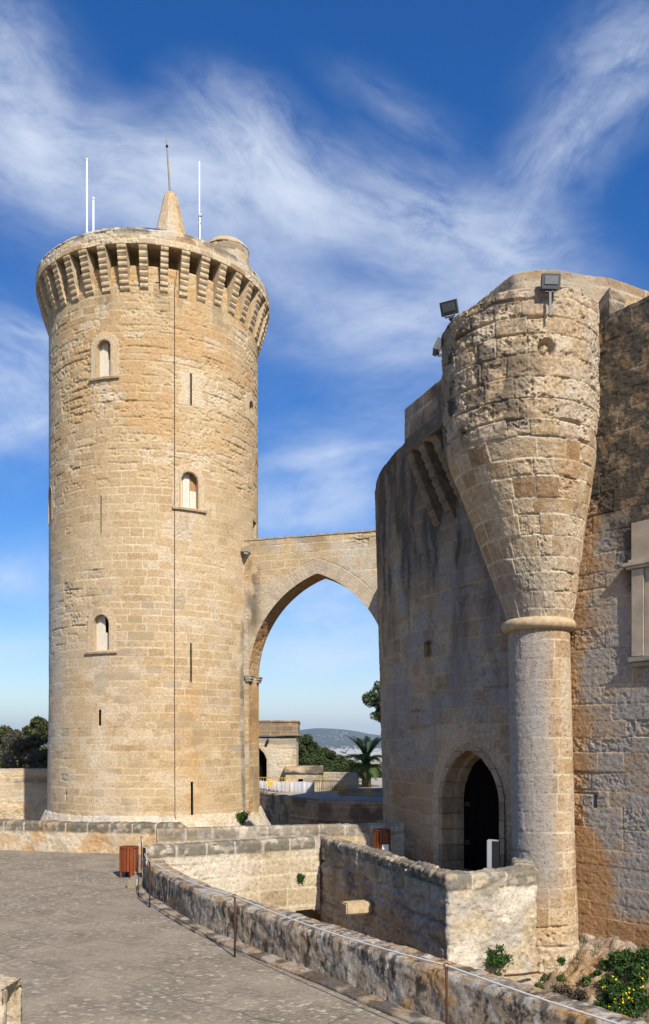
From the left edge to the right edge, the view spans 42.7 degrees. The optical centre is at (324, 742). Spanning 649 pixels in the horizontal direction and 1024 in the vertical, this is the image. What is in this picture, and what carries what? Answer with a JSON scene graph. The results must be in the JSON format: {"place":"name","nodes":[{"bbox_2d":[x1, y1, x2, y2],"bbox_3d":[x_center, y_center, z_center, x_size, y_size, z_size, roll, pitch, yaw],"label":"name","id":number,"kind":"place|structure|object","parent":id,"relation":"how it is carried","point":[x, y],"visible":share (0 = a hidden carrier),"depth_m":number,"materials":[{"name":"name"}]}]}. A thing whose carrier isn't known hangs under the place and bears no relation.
{"place":"outdoors","nodes":[
{"label":"outdoors","id":0,"kind":"place"},
{"bbox_2d":[0,974,21,1023],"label":"stone pier","id":1,"kind":"structure","parent":0,"point":[10,1000],"depth_m":9.04,"materials":[{"name":"beige stone"}]},
{"bbox_2d":[0,850,407,1023],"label":"terrace","id":2,"kind":"structure","parent":0,"point":[88,938],"depth_m":13.03,"materials":[{"name":"grey stone"}]},
{"bbox_2d":[119,845,138,877],"bbox_3d":[-5.090,3.100,21.600,0.490,0.800,0.490,0,0,-29],"label":"litter bin","id":3,"kind":"object","parent":2,"relation":"on","point":[128,858],"visible":0.96,"depth_m":21.41,"materials":[{"name":"brown wood"}]},
{"bbox_2d":[140,836,142,869],"bbox_3d":[-4.860,2.986,22.000,0.070,1.030,0.032,0,0,0],"label":"rope post","id":4,"kind":"object","parent":2,"relation":"on","point":[141,853],"visible":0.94,"depth_m":21.99,"materials":[{"name":"metal"}]},
{"bbox_2d":[148,859,150,907],"bbox_3d":[-3.714,2.986,17.610,0.070,1.030,0.032,0,0,0],"label":"rope post","id":5,"kind":"object","parent":2,"relation":"on","point":[149,883],"visible":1,"depth_m":17.60,"materials":[{"name":"metal"}]},
{"bbox_2d":[233,894,236,956],"bbox_3d":[-1.466,2.986,13.540,0.070,1.030,0.032,0,0,0],"label":"rope post","id":6,"kind":"object","parent":2,"relation":"on","point":[234,925],"visible":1,"depth_m":13.53,"materials":[{"name":"metal"}]},
{"bbox_2d":[127,856,472,887],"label":"bridge deck","id":7,"kind":"structure","parent":2,"relation":"on","point":[135,880],"depth_m":20.16,"materials":[{"name":"beige stone"}]},
{"bbox_2d":[373,828,390,851],"bbox_3d":[1.624,2.870,23.381,0.490,0.860,0.529,0,0,-11],"label":"litter bin","id":8,"kind":"object","parent":7,"relation":"on","point":[381,838],"visible":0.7,"depth_m":23.22,"materials":[{"name":"brown wood"}]},
{"bbox_2d":[487,839,499,868],"bbox_3d":[3.785,2.740,18.600,0.300,1.120,0.300,0,0,17],"label":"info stand","id":9,"kind":"object","parent":7,"relation":"on","point":[493,853],"visible":0.53,"depth_m":18.47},
{"bbox_2d":[443,962,448,1023],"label":"rope post","id":10,"kind":"object","parent":2,"relation":"on","point":[446,993],"visible":1,"depth_m":9.32,"materials":[{"name":"metal"}]},
{"bbox_2d":[141,837,620,1023],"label":"rope","id":11,"kind":"object","parent":10,"relation":"attached to","point":[552,1002],"visible":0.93,"depth_m":9.68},
{"bbox_2d":[42,728,381,764],"bbox_3d":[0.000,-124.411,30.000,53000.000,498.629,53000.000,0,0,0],"label":"terrain","id":12,"kind":"structure","parent":0,"point":[330,738],"depth_m":18023.77,"materials":[{"name":"green plant"}]},
{"bbox_2d":[283,734,302,742],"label":"pine","id":13,"kind":"object","parent":12,"relation":"on","point":[300,738],"visible":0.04,"depth_m":87.72,"materials":[{"name":"green plant"}]},
{"bbox_2d":[298,743,307,764],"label":"pine","id":14,"kind":"object","parent":12,"relation":"on","point":[302,751],"visible":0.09,"depth_m":81.39,"materials":[{"name":"green plant"}]},
{"bbox_2d":[298,734,320,759],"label":"pine","id":15,"kind":"object","parent":12,"relation":"on","point":[306,742],"visible":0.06,"depth_m":91.60,"materials":[{"name":"green plant"}]},
{"bbox_2d":[299,752,320,760],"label":"pine","id":16,"kind":"object","parent":12,"relation":"on","point":[309,755],"visible":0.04,"depth_m":85.23,"materials":[{"name":"green plant"}]},
{"bbox_2d":[306,741,320,754],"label":"pine","id":17,"kind":"object","parent":12,"relation":"on","point":[314,745],"visible":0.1,"depth_m":96.37,"materials":[{"name":"green plant"}]},
{"bbox_2d":[302,756,329,771],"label":"pine","id":18,"kind":"object","parent":12,"relation":"on","point":[314,761],"visible":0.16,"depth_m":79.58,"materials":[{"name":"green plant"}]},
{"bbox_2d":[317,745,329,760],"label":"pine","id":19,"kind":"object","parent":12,"relation":"on","point":[323,749],"visible":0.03,"depth_m":101.45,"materials":[{"name":"green plant"}]},
{"bbox_2d":[320,750,338,763],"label":"pine","id":20,"kind":"object","parent":12,"relation":"on","point":[330,755],"visible":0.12,"depth_m":97.45,"materials":[{"name":"green plant"}]},
{"bbox_2d":[324,764,341,771],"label":"pine","id":21,"kind":"object","parent":12,"relation":"on","point":[336,769],"visible":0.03,"depth_m":81.37,"materials":[{"name":"green plant"}]},
{"bbox_2d":[332,762,348,767],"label":"pine","id":22,"kind":"object","parent":12,"relation":"on","point":[340,764],"visible":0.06,"depth_m":89.73,"materials":[{"name":"green plant"}]},
{"bbox_2d":[336,757,354,765],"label":"pine","id":23,"kind":"object","parent":12,"relation":"on","point":[350,762],"visible":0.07,"depth_m":99.47,"materials":[{"name":"green plant"}]},
{"bbox_2d":[338,765,358,771],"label":"pine","id":24,"kind":"object","parent":12,"relation":"on","point":[343,767],"visible":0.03,"depth_m":83.46,"materials":[{"name":"green plant"}]},
{"bbox_2d":[319,732,381,755],"bbox_3d":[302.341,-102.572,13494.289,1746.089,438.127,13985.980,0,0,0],"label":"outskirts","id":25,"kind":"object","parent":12,"relation":"on","point":[357,751],"visible":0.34,"depth_m":10812.15,"materials":[{"name":"white"}]},
{"bbox_2d":[361,680,380,723],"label":"pine","id":26,"kind":"object","parent":12,"relation":"on","point":[373,703],"visible":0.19,"depth_m":61.67,"materials":[{"name":"green plant"}]},
{"bbox_2d":[371,766,381,777],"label":"pine","id":27,"kind":"object","parent":12,"relation":"on","point":[380,775],"visible":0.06,"depth_m":99.42,"materials":[{"name":"green plant"}]},
{"bbox_2d":[0,0,648,734],"label":"sky","id":28,"kind":"structure","parent":0,"point":[376,165],"materials":[{"name":"blue"}]},
{"bbox_2d":[276,778,382,800],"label":"courtyard","id":29,"kind":"structure","parent":0,"point":[376,784],"depth_m":55.97,"materials":[{"name":"grey stone"}]},
{"bbox_2d":[0,725,22,768],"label":"holm oak","id":30,"kind":"object","parent":29,"relation":"on","point":[4,730],"visible":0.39,"depth_m":77.19,"materials":[{"name":"green plant"}]},
{"bbox_2d":[0,729,42,768],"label":"tree","id":31,"kind":"object","parent":29,"relation":"on","point":[17,742],"visible":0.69,"depth_m":71.51,"materials":[{"name":"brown plant"}]},
{"bbox_2d":[7,745,47,768],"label":"holm oak","id":32,"kind":"object","parent":29,"relation":"on","point":[24,765],"visible":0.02,"depth_m":83.31,"materials":[{"name":"green plant"}]},
{"bbox_2d":[11,716,47,767],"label":"holm oak","id":33,"kind":"object","parent":29,"relation":"on","point":[38,726],"visible":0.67,"depth_m":73.45,"materials":[{"name":"green plant"}]},
{"bbox_2d":[259,777,289,792],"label":"crowd barrier","id":34,"kind":"object","parent":29,"relation":"on","point":[270,783],"visible":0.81,"depth_m":59.49,"materials":[{"name":"yellow metal"}]},
{"bbox_2d":[259,720,300,781],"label":"gatehouse","id":35,"kind":"object","parent":29,"relation":"on","point":[277,755],"visible":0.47,"depth_m":63.00,"materials":[{"name":"stone"}]},
{"bbox_2d":[259,748,266,780],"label":"door","id":36,"kind":"structure","parent":35,"relation":"in","point":[262,759],"depth_m":63.81,"materials":[{"name":"brown wood"}]},
{"bbox_2d":[259,781,313,792],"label":"tarpaulin","id":37,"kind":"object","parent":29,"relation":"on","point":[302,787],"visible":0.73,"depth_m":59.38,"materials":[{"name":"white fabric"}]},
{"bbox_2d":[284,765,323,790],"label":"gatehouse annex","id":38,"kind":"object","parent":29,"relation":"on","point":[305,773],"visible":0.79,"depth_m":61.60,"materials":[{"name":"stone"}]},
{"bbox_2d":[312,780,341,797],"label":"crowd barrier","id":39,"kind":"object","parent":29,"relation":"on","point":[332,787],"visible":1,"depth_m":54.62,"materials":[{"name":"yellow metal"}]},
{"bbox_2d":[322,772,358,790],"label":"garden wall","id":40,"kind":"structure","parent":29,"relation":"on","point":[330,777],"depth_m":61.52,"materials":[{"name":"stone"}]},
{"bbox_2d":[342,781,370,797],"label":"crowd barrier","id":41,"kind":"object","parent":29,"relation":"on","point":[355,786],"visible":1,"depth_m":54.09,"materials":[{"name":"metal"}]},
{"bbox_2d":[337,735,381,786],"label":"palm tree","id":42,"kind":"object","parent":29,"relation":"on","point":[367,767],"visible":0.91,"depth_m":66.38,"materials":[{"name":"green plant"}]},
{"bbox_2d":[338,788,382,795],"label":"garden wall","id":43,"kind":"structure","parent":29,"relation":"on","point":[364,791],"depth_m":55.76,"materials":[{"name":"stone"}]},
{"bbox_2d":[540,933,648,1022],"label":"earth bank","id":44,"kind":"structure","parent":0,"point":[588,962],"depth_m":17.20,"materials":[{"name":"beige soil"}]},
{"bbox_2d":[504,971,538,976],"bbox_3d":[3.748,4.390,15.750,0.777,0.062,0.044,0,0,-23],"label":"iron bar","id":45,"kind":"object","parent":44,"relation":"on","point":[520,974],"visible":1,"depth_m":15.73,"materials":[{"name":"brown metal"}]},
{"bbox_2d":[535,982,544,989],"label":"wall herb","id":46,"kind":"object","parent":44,"relation":"on","point":[538,986],"depth_m":16.05,"materials":[{"name":"green plant"}]},
{"bbox_2d":[555,975,565,983],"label":"wall herb","id":47,"kind":"object","parent":44,"relation":"on","point":[559,978],"depth_m":16.26,"materials":[{"name":"green plant"}]},
{"bbox_2d":[549,982,573,996],"bbox_3d":[4.809,5.078,16.766,0.587,0.506,0.389,0,0,0],"label":"dry herb","id":48,"kind":"object","parent":44,"relation":"on","point":[565,989],"visible":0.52,"depth_m":16.73,"materials":[{"name":"brown plant"}]},
{"bbox_2d":[572,985,588,1001],"bbox_3d":[5.056,5.059,16.452,0.432,0.481,0.369,0,0,-25],"label":"dry herb","id":49,"kind":"object","parent":44,"relation":"on","point":[580,994],"visible":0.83,"depth_m":16.40,"materials":[{"name":"brown plant"}]},
{"bbox_2d":[580,976,591,986],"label":"bank herb","id":50,"kind":"object","parent":44,"relation":"on","point":[585,980],"visible":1,"depth_m":16.78,"materials":[{"name":"green plant"}]},
{"bbox_2d":[540,934,648,1020],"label":"weeds","id":51,"kind":"object","parent":44,"relation":"on","point":[627,974],"visible":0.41,"depth_m":17.35,"materials":[{"name":"plant"}]},
{"bbox_2d":[593,968,601,976],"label":"bank bush","id":52,"kind":"object","parent":44,"relation":"on","point":[597,971],"visible":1,"depth_m":16.87,"materials":[{"name":"green plant"}]},
{"bbox_2d":[595,995,609,1007],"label":"bank herb","id":53,"kind":"object","parent":44,"relation":"on","point":[601,1001],"visible":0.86,"depth_m":16.17,"materials":[{"name":"green plant"}]},
{"bbox_2d":[597,958,609,973],"bbox_3d":[5.719,4.552,16.983,0.272,0.306,0.269,0,0,0],"label":"bank herb","id":54,"kind":"object","parent":44,"relation":"on","point":[602,963],"visible":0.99,"depth_m":16.95,"materials":[{"name":"green plant"}]},
{"bbox_2d":[601,987,613,1002],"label":"bank herb","id":55,"kind":"object","parent":44,"relation":"on","point":[605,993],"visible":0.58,"depth_m":16.15,"materials":[{"name":"green plant"}]},
{"bbox_2d":[596,974,619,997],"bbox_3d":[5.701,4.849,16.471,0.553,0.527,0.535,0,0,0],"label":"flowering herb","id":56,"kind":"object","parent":44,"relation":"on","point":[610,979],"visible":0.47,"depth_m":16.47,"materials":[{"name":"green plant"}]},
{"bbox_2d":[602,1001,625,1013],"bbox_3d":[5.568,5.176,15.893,0.552,0.528,0.513,0,0,0],"label":"flowering herb","id":57,"kind":"object","parent":44,"relation":"on","point":[612,1007],"visible":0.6,"depth_m":15.83,"materials":[{"name":"green plant"}]},
{"bbox_2d":[604,983,627,999],"bbox_3d":[5.696,4.832,16.100,0.456,0.362,0.478,0,0,44],"label":"flowering herb","id":58,"kind":"object","parent":44,"relation":"on","point":[614,987],"visible":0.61,"depth_m":16.09,"materials":[{"name":"green plant"}]},
{"bbox_2d":[611,965,626,978],"bbox_3d":[5.912,4.603,16.606,0.351,0.341,0.271,0,0,0],"label":"bank herb","id":59,"kind":"object","parent":44,"relation":"on","point":[619,971],"visible":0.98,"depth_m":16.59,"materials":[{"name":"green plant"}]},
{"bbox_2d":[605,946,639,969],"bbox_3d":[6.046,4.494,16.823,0.744,0.737,0.523,0,0,22],"label":"bank bush","id":60,"kind":"object","parent":44,"relation":"on","point":[625,957],"visible":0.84,"depth_m":16.74,"materials":[{"name":"green plant"}]},
{"bbox_2d":[607,980,648,1011],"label":"flowering herb","id":61,"kind":"object","parent":44,"relation":"on","point":[625,1000],"visible":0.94,"depth_m":15.89,"materials":[{"name":"green plant"}]},
{"bbox_2d":[629,960,641,973],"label":"bank herb","id":62,"kind":"object","parent":44,"relation":"on","point":[634,965],"visible":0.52,"depth_m":16.41,"materials":[{"name":"green plant"}]},
{"bbox_2d":[624,1010,647,1018],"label":"bank herb","id":63,"kind":"object","parent":44,"relation":"on","point":[635,1014],"visible":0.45,"depth_m":15.44,"materials":[{"name":"green plant"}]},
{"bbox_2d":[625,967,648,988],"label":"flowering herb","id":64,"kind":"object","parent":44,"relation":"on","point":[640,977],"visible":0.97,"depth_m":16.13,"materials":[{"name":"green plant"}]},
{"bbox_2d":[625,999,648,1014],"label":"bank herb","id":65,"kind":"object","parent":44,"relation":"on","point":[641,1004],"visible":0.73,"depth_m":15.52,"materials":[{"name":"green plant"}]},
{"bbox_2d":[631,993,648,1011],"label":"flowering herb","id":66,"kind":"object","parent":44,"relation":"on","point":[644,998],"visible":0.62,"depth_m":15.59,"materials":[{"name":"green plant"}]},
{"bbox_2d":[632,944,648,970],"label":"bank bush","id":67,"kind":"object","parent":44,"relation":"on","point":[642,959],"visible":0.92,"depth_m":16.53,"materials":[{"name":"green plant"}]},
{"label":"moat floor","id":68,"kind":"structure","parent":0,"visible":0},
{"bbox_2d":[0,768,46,820],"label":"enclosure wall","id":69,"kind":"structure","parent":68,"relation":"on","point":[23,793],"depth_m":55.44,"materials":[{"name":"stone"}]},
{"bbox_2d":[0,819,185,853],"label":"wall","id":70,"kind":"structure","parent":68,"relation":"on","point":[65,836],"depth_m":26.49,"materials":[{"name":"stone"}]},
{"bbox_2d":[36,191,270,826],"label":"round tower","id":71,"kind":"structure","parent":68,"relation":"on","point":[156,338],"depth_m":40.11,"materials":[{"name":"stone"}]},
{"bbox_2d":[48,486,51,524],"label":"window","id":72,"kind":"structure","parent":71,"relation":"in","point":[50,488],"depth_m":42.97,"materials":[{"name":"stone"}]},
{"bbox_2d":[85,158,87,231],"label":"flagpole","id":73,"kind":"object","parent":71,"relation":"on","point":[86,159],"visible":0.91,"depth_m":43.46,"materials":[{"name":"white metal"}]},
{"bbox_2d":[92,197,94,230],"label":"flagpole","id":74,"kind":"object","parent":71,"relation":"on","point":[93,198],"visible":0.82,"depth_m":42.46,"materials":[{"name":"white metal"}]},
{"bbox_2d":[84,613,116,653],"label":"window","id":75,"kind":"structure","parent":71,"relation":"in","point":[100,639],"depth_m":40.03,"materials":[{"name":"stone"}]},
{"bbox_2d":[88,338,119,381],"bbox_3d":[-10.544,-18.406,39.840,1.642,2.017,0.479,0,0,15],"label":"window","id":76,"kind":"structure","parent":71,"relation":"in","point":[102,351],"depth_m":39.98,"materials":[{"name":"stone"}]},
{"bbox_2d":[166,139,170,190],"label":"lightning rod","id":77,"kind":"object","parent":71,"relation":"on","point":[168,166],"visible":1,"depth_m":42.27,"materials":[{"name":"metal"}]},
{"bbox_2d":[172,470,206,512],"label":"window","id":78,"kind":"structure","parent":71,"relation":"in","point":[189,486],"depth_m":40.41,"materials":[{"name":"stone"}]},
{"bbox_2d":[198,161,201,238],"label":"antenna","id":79,"kind":"object","parent":71,"relation":"on","point":[200,215],"visible":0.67,"depth_m":41.97,"materials":[{"name":"white paint"}]},
{"bbox_2d":[235,810,249,822],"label":"shrub","id":80,"kind":"object","parent":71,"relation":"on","point":[242,816],"visible":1,"depth_m":41.54,"materials":[{"name":"green plant"}]},
{"bbox_2d":[249,399,253,422],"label":"window","id":81,"kind":"structure","parent":71,"relation":"in","point":[251,406],"depth_m":43.83,"materials":[{"name":"stone"}]},
{"bbox_2d":[253,520,256,538],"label":"doorway","id":82,"kind":"structure","parent":71,"relation":"in","point":[254,523],"depth_m":44.54,"materials":[{"name":"stone"}]},
{"bbox_2d":[142,835,320,911],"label":"bridge parapet","id":83,"kind":"structure","parent":68,"relation":"on","point":[263,870],"depth_m":21.08,"materials":[{"name":"stone"}]},
{"bbox_2d":[297,873,304,883],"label":"wall tuft","id":84,"kind":"object","parent":83,"relation":"attached to","point":[301,877],"visible":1,"depth_m":21.54,"materials":[{"name":"green plant"}]},
{"bbox_2d":[156,822,404,920],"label":"bridge parapet","id":85,"kind":"structure","parent":68,"relation":"on","point":[359,833],"depth_m":23.24,"materials":[{"name":"stone"}]},
{"bbox_2d":[242,529,377,812],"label":"arch bridge","id":86,"kind":"structure","parent":68,"relation":"on","point":[281,573],"depth_m":42.27,"materials":[{"name":"stone"}]},
{"bbox_2d":[260,791,382,824],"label":"retaining wall","id":87,"kind":"structure","parent":68,"relation":"on","point":[281,809],"depth_m":51.35,"materials":[{"name":"stone"}]},
{"bbox_2d":[136,859,648,1023],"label":"moat parapet","id":88,"kind":"structure","parent":68,"relation":"on","point":[408,990],"depth_m":11.60,"materials":[{"name":"stone"}]},
{"bbox_2d":[556,956,565,965],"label":"wall herb","id":89,"kind":"object","parent":88,"relation":"attached to","point":[561,960],"depth_m":16.56,"materials":[{"name":"green plant"}]},
{"bbox_2d":[318,836,538,985],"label":"landing parapet","id":90,"kind":"structure","parent":68,"relation":"on","point":[467,918],"depth_m":16.14,"materials":[{"name":"stone"}]},
{"bbox_2d":[341,900,370,914],"bbox_3d":[0.720,3.720,18.750,0.620,0.260,0.340,0,0,-21],"label":"stone spout","id":91,"kind":"object","parent":90,"relation":"attached to","point":[353,907],"visible":1,"depth_m":18.62,"materials":[{"name":"beige stone"}]},
{"bbox_2d":[485,944,513,968],"bbox_3d":[3.316,4.037,15.701,0.602,0.537,0.482,0,0,0],"label":"wall caper","id":92,"kind":"object","parent":90,"relation":"attached to","point":[494,959],"depth_m":15.67,"materials":[{"name":"green plant"}]},
{"bbox_2d":[375,270,648,984],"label":"castle","id":93,"kind":"structure","parent":68,"relation":"on","point":[512,516],"depth_m":17.64,"materials":[{"name":"stone"}]},
{"bbox_2d":[424,640,431,656],"bbox_3d":[3.010,-2.515,22.263,0.590,0.405,0.321,0,0,-23],"label":"slit window","id":94,"kind":"structure","parent":93,"relation":"in","point":[427,643],"depth_m":22.31,"materials":[{"name":"stone"}]},
{"bbox_2d":[432,337,441,356],"bbox_3d":[2.647,-8.986,18.893,0.363,0.356,0.360,0,0,5],"label":"floodlight","id":95,"kind":"object","parent":93,"relation":"attached to","point":[437,348],"visible":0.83,"depth_m":18.75,"materials":[{"name":"grey paint"}]},
{"bbox_2d":[439,298,458,320],"bbox_3d":[2.615,-8.859,17.324,0.360,0.706,0.275,0,0,28],"label":"floodlight","id":96,"kind":"object","parent":93,"relation":"attached to","point":[448,308],"visible":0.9,"depth_m":17.27,"materials":[{"name":"grey paint"}]},
{"bbox_2d":[540,273,560,315],"bbox_3d":[4.383,-8.688,16.097,0.360,0.776,0.187,0,0,-3],"label":"floodlight","id":97,"kind":"object","parent":93,"relation":"attached to","point":[549,281],"visible":1,"depth_m":16.05,"materials":[{"name":"grey paint"}]},
{"bbox_2d":[622,519,648,666],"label":"carved window","id":98,"kind":"structure","parent":93,"relation":"in","point":[639,562],"depth_m":16.96,"materials":[{"name":"grey stone"}]}
]}

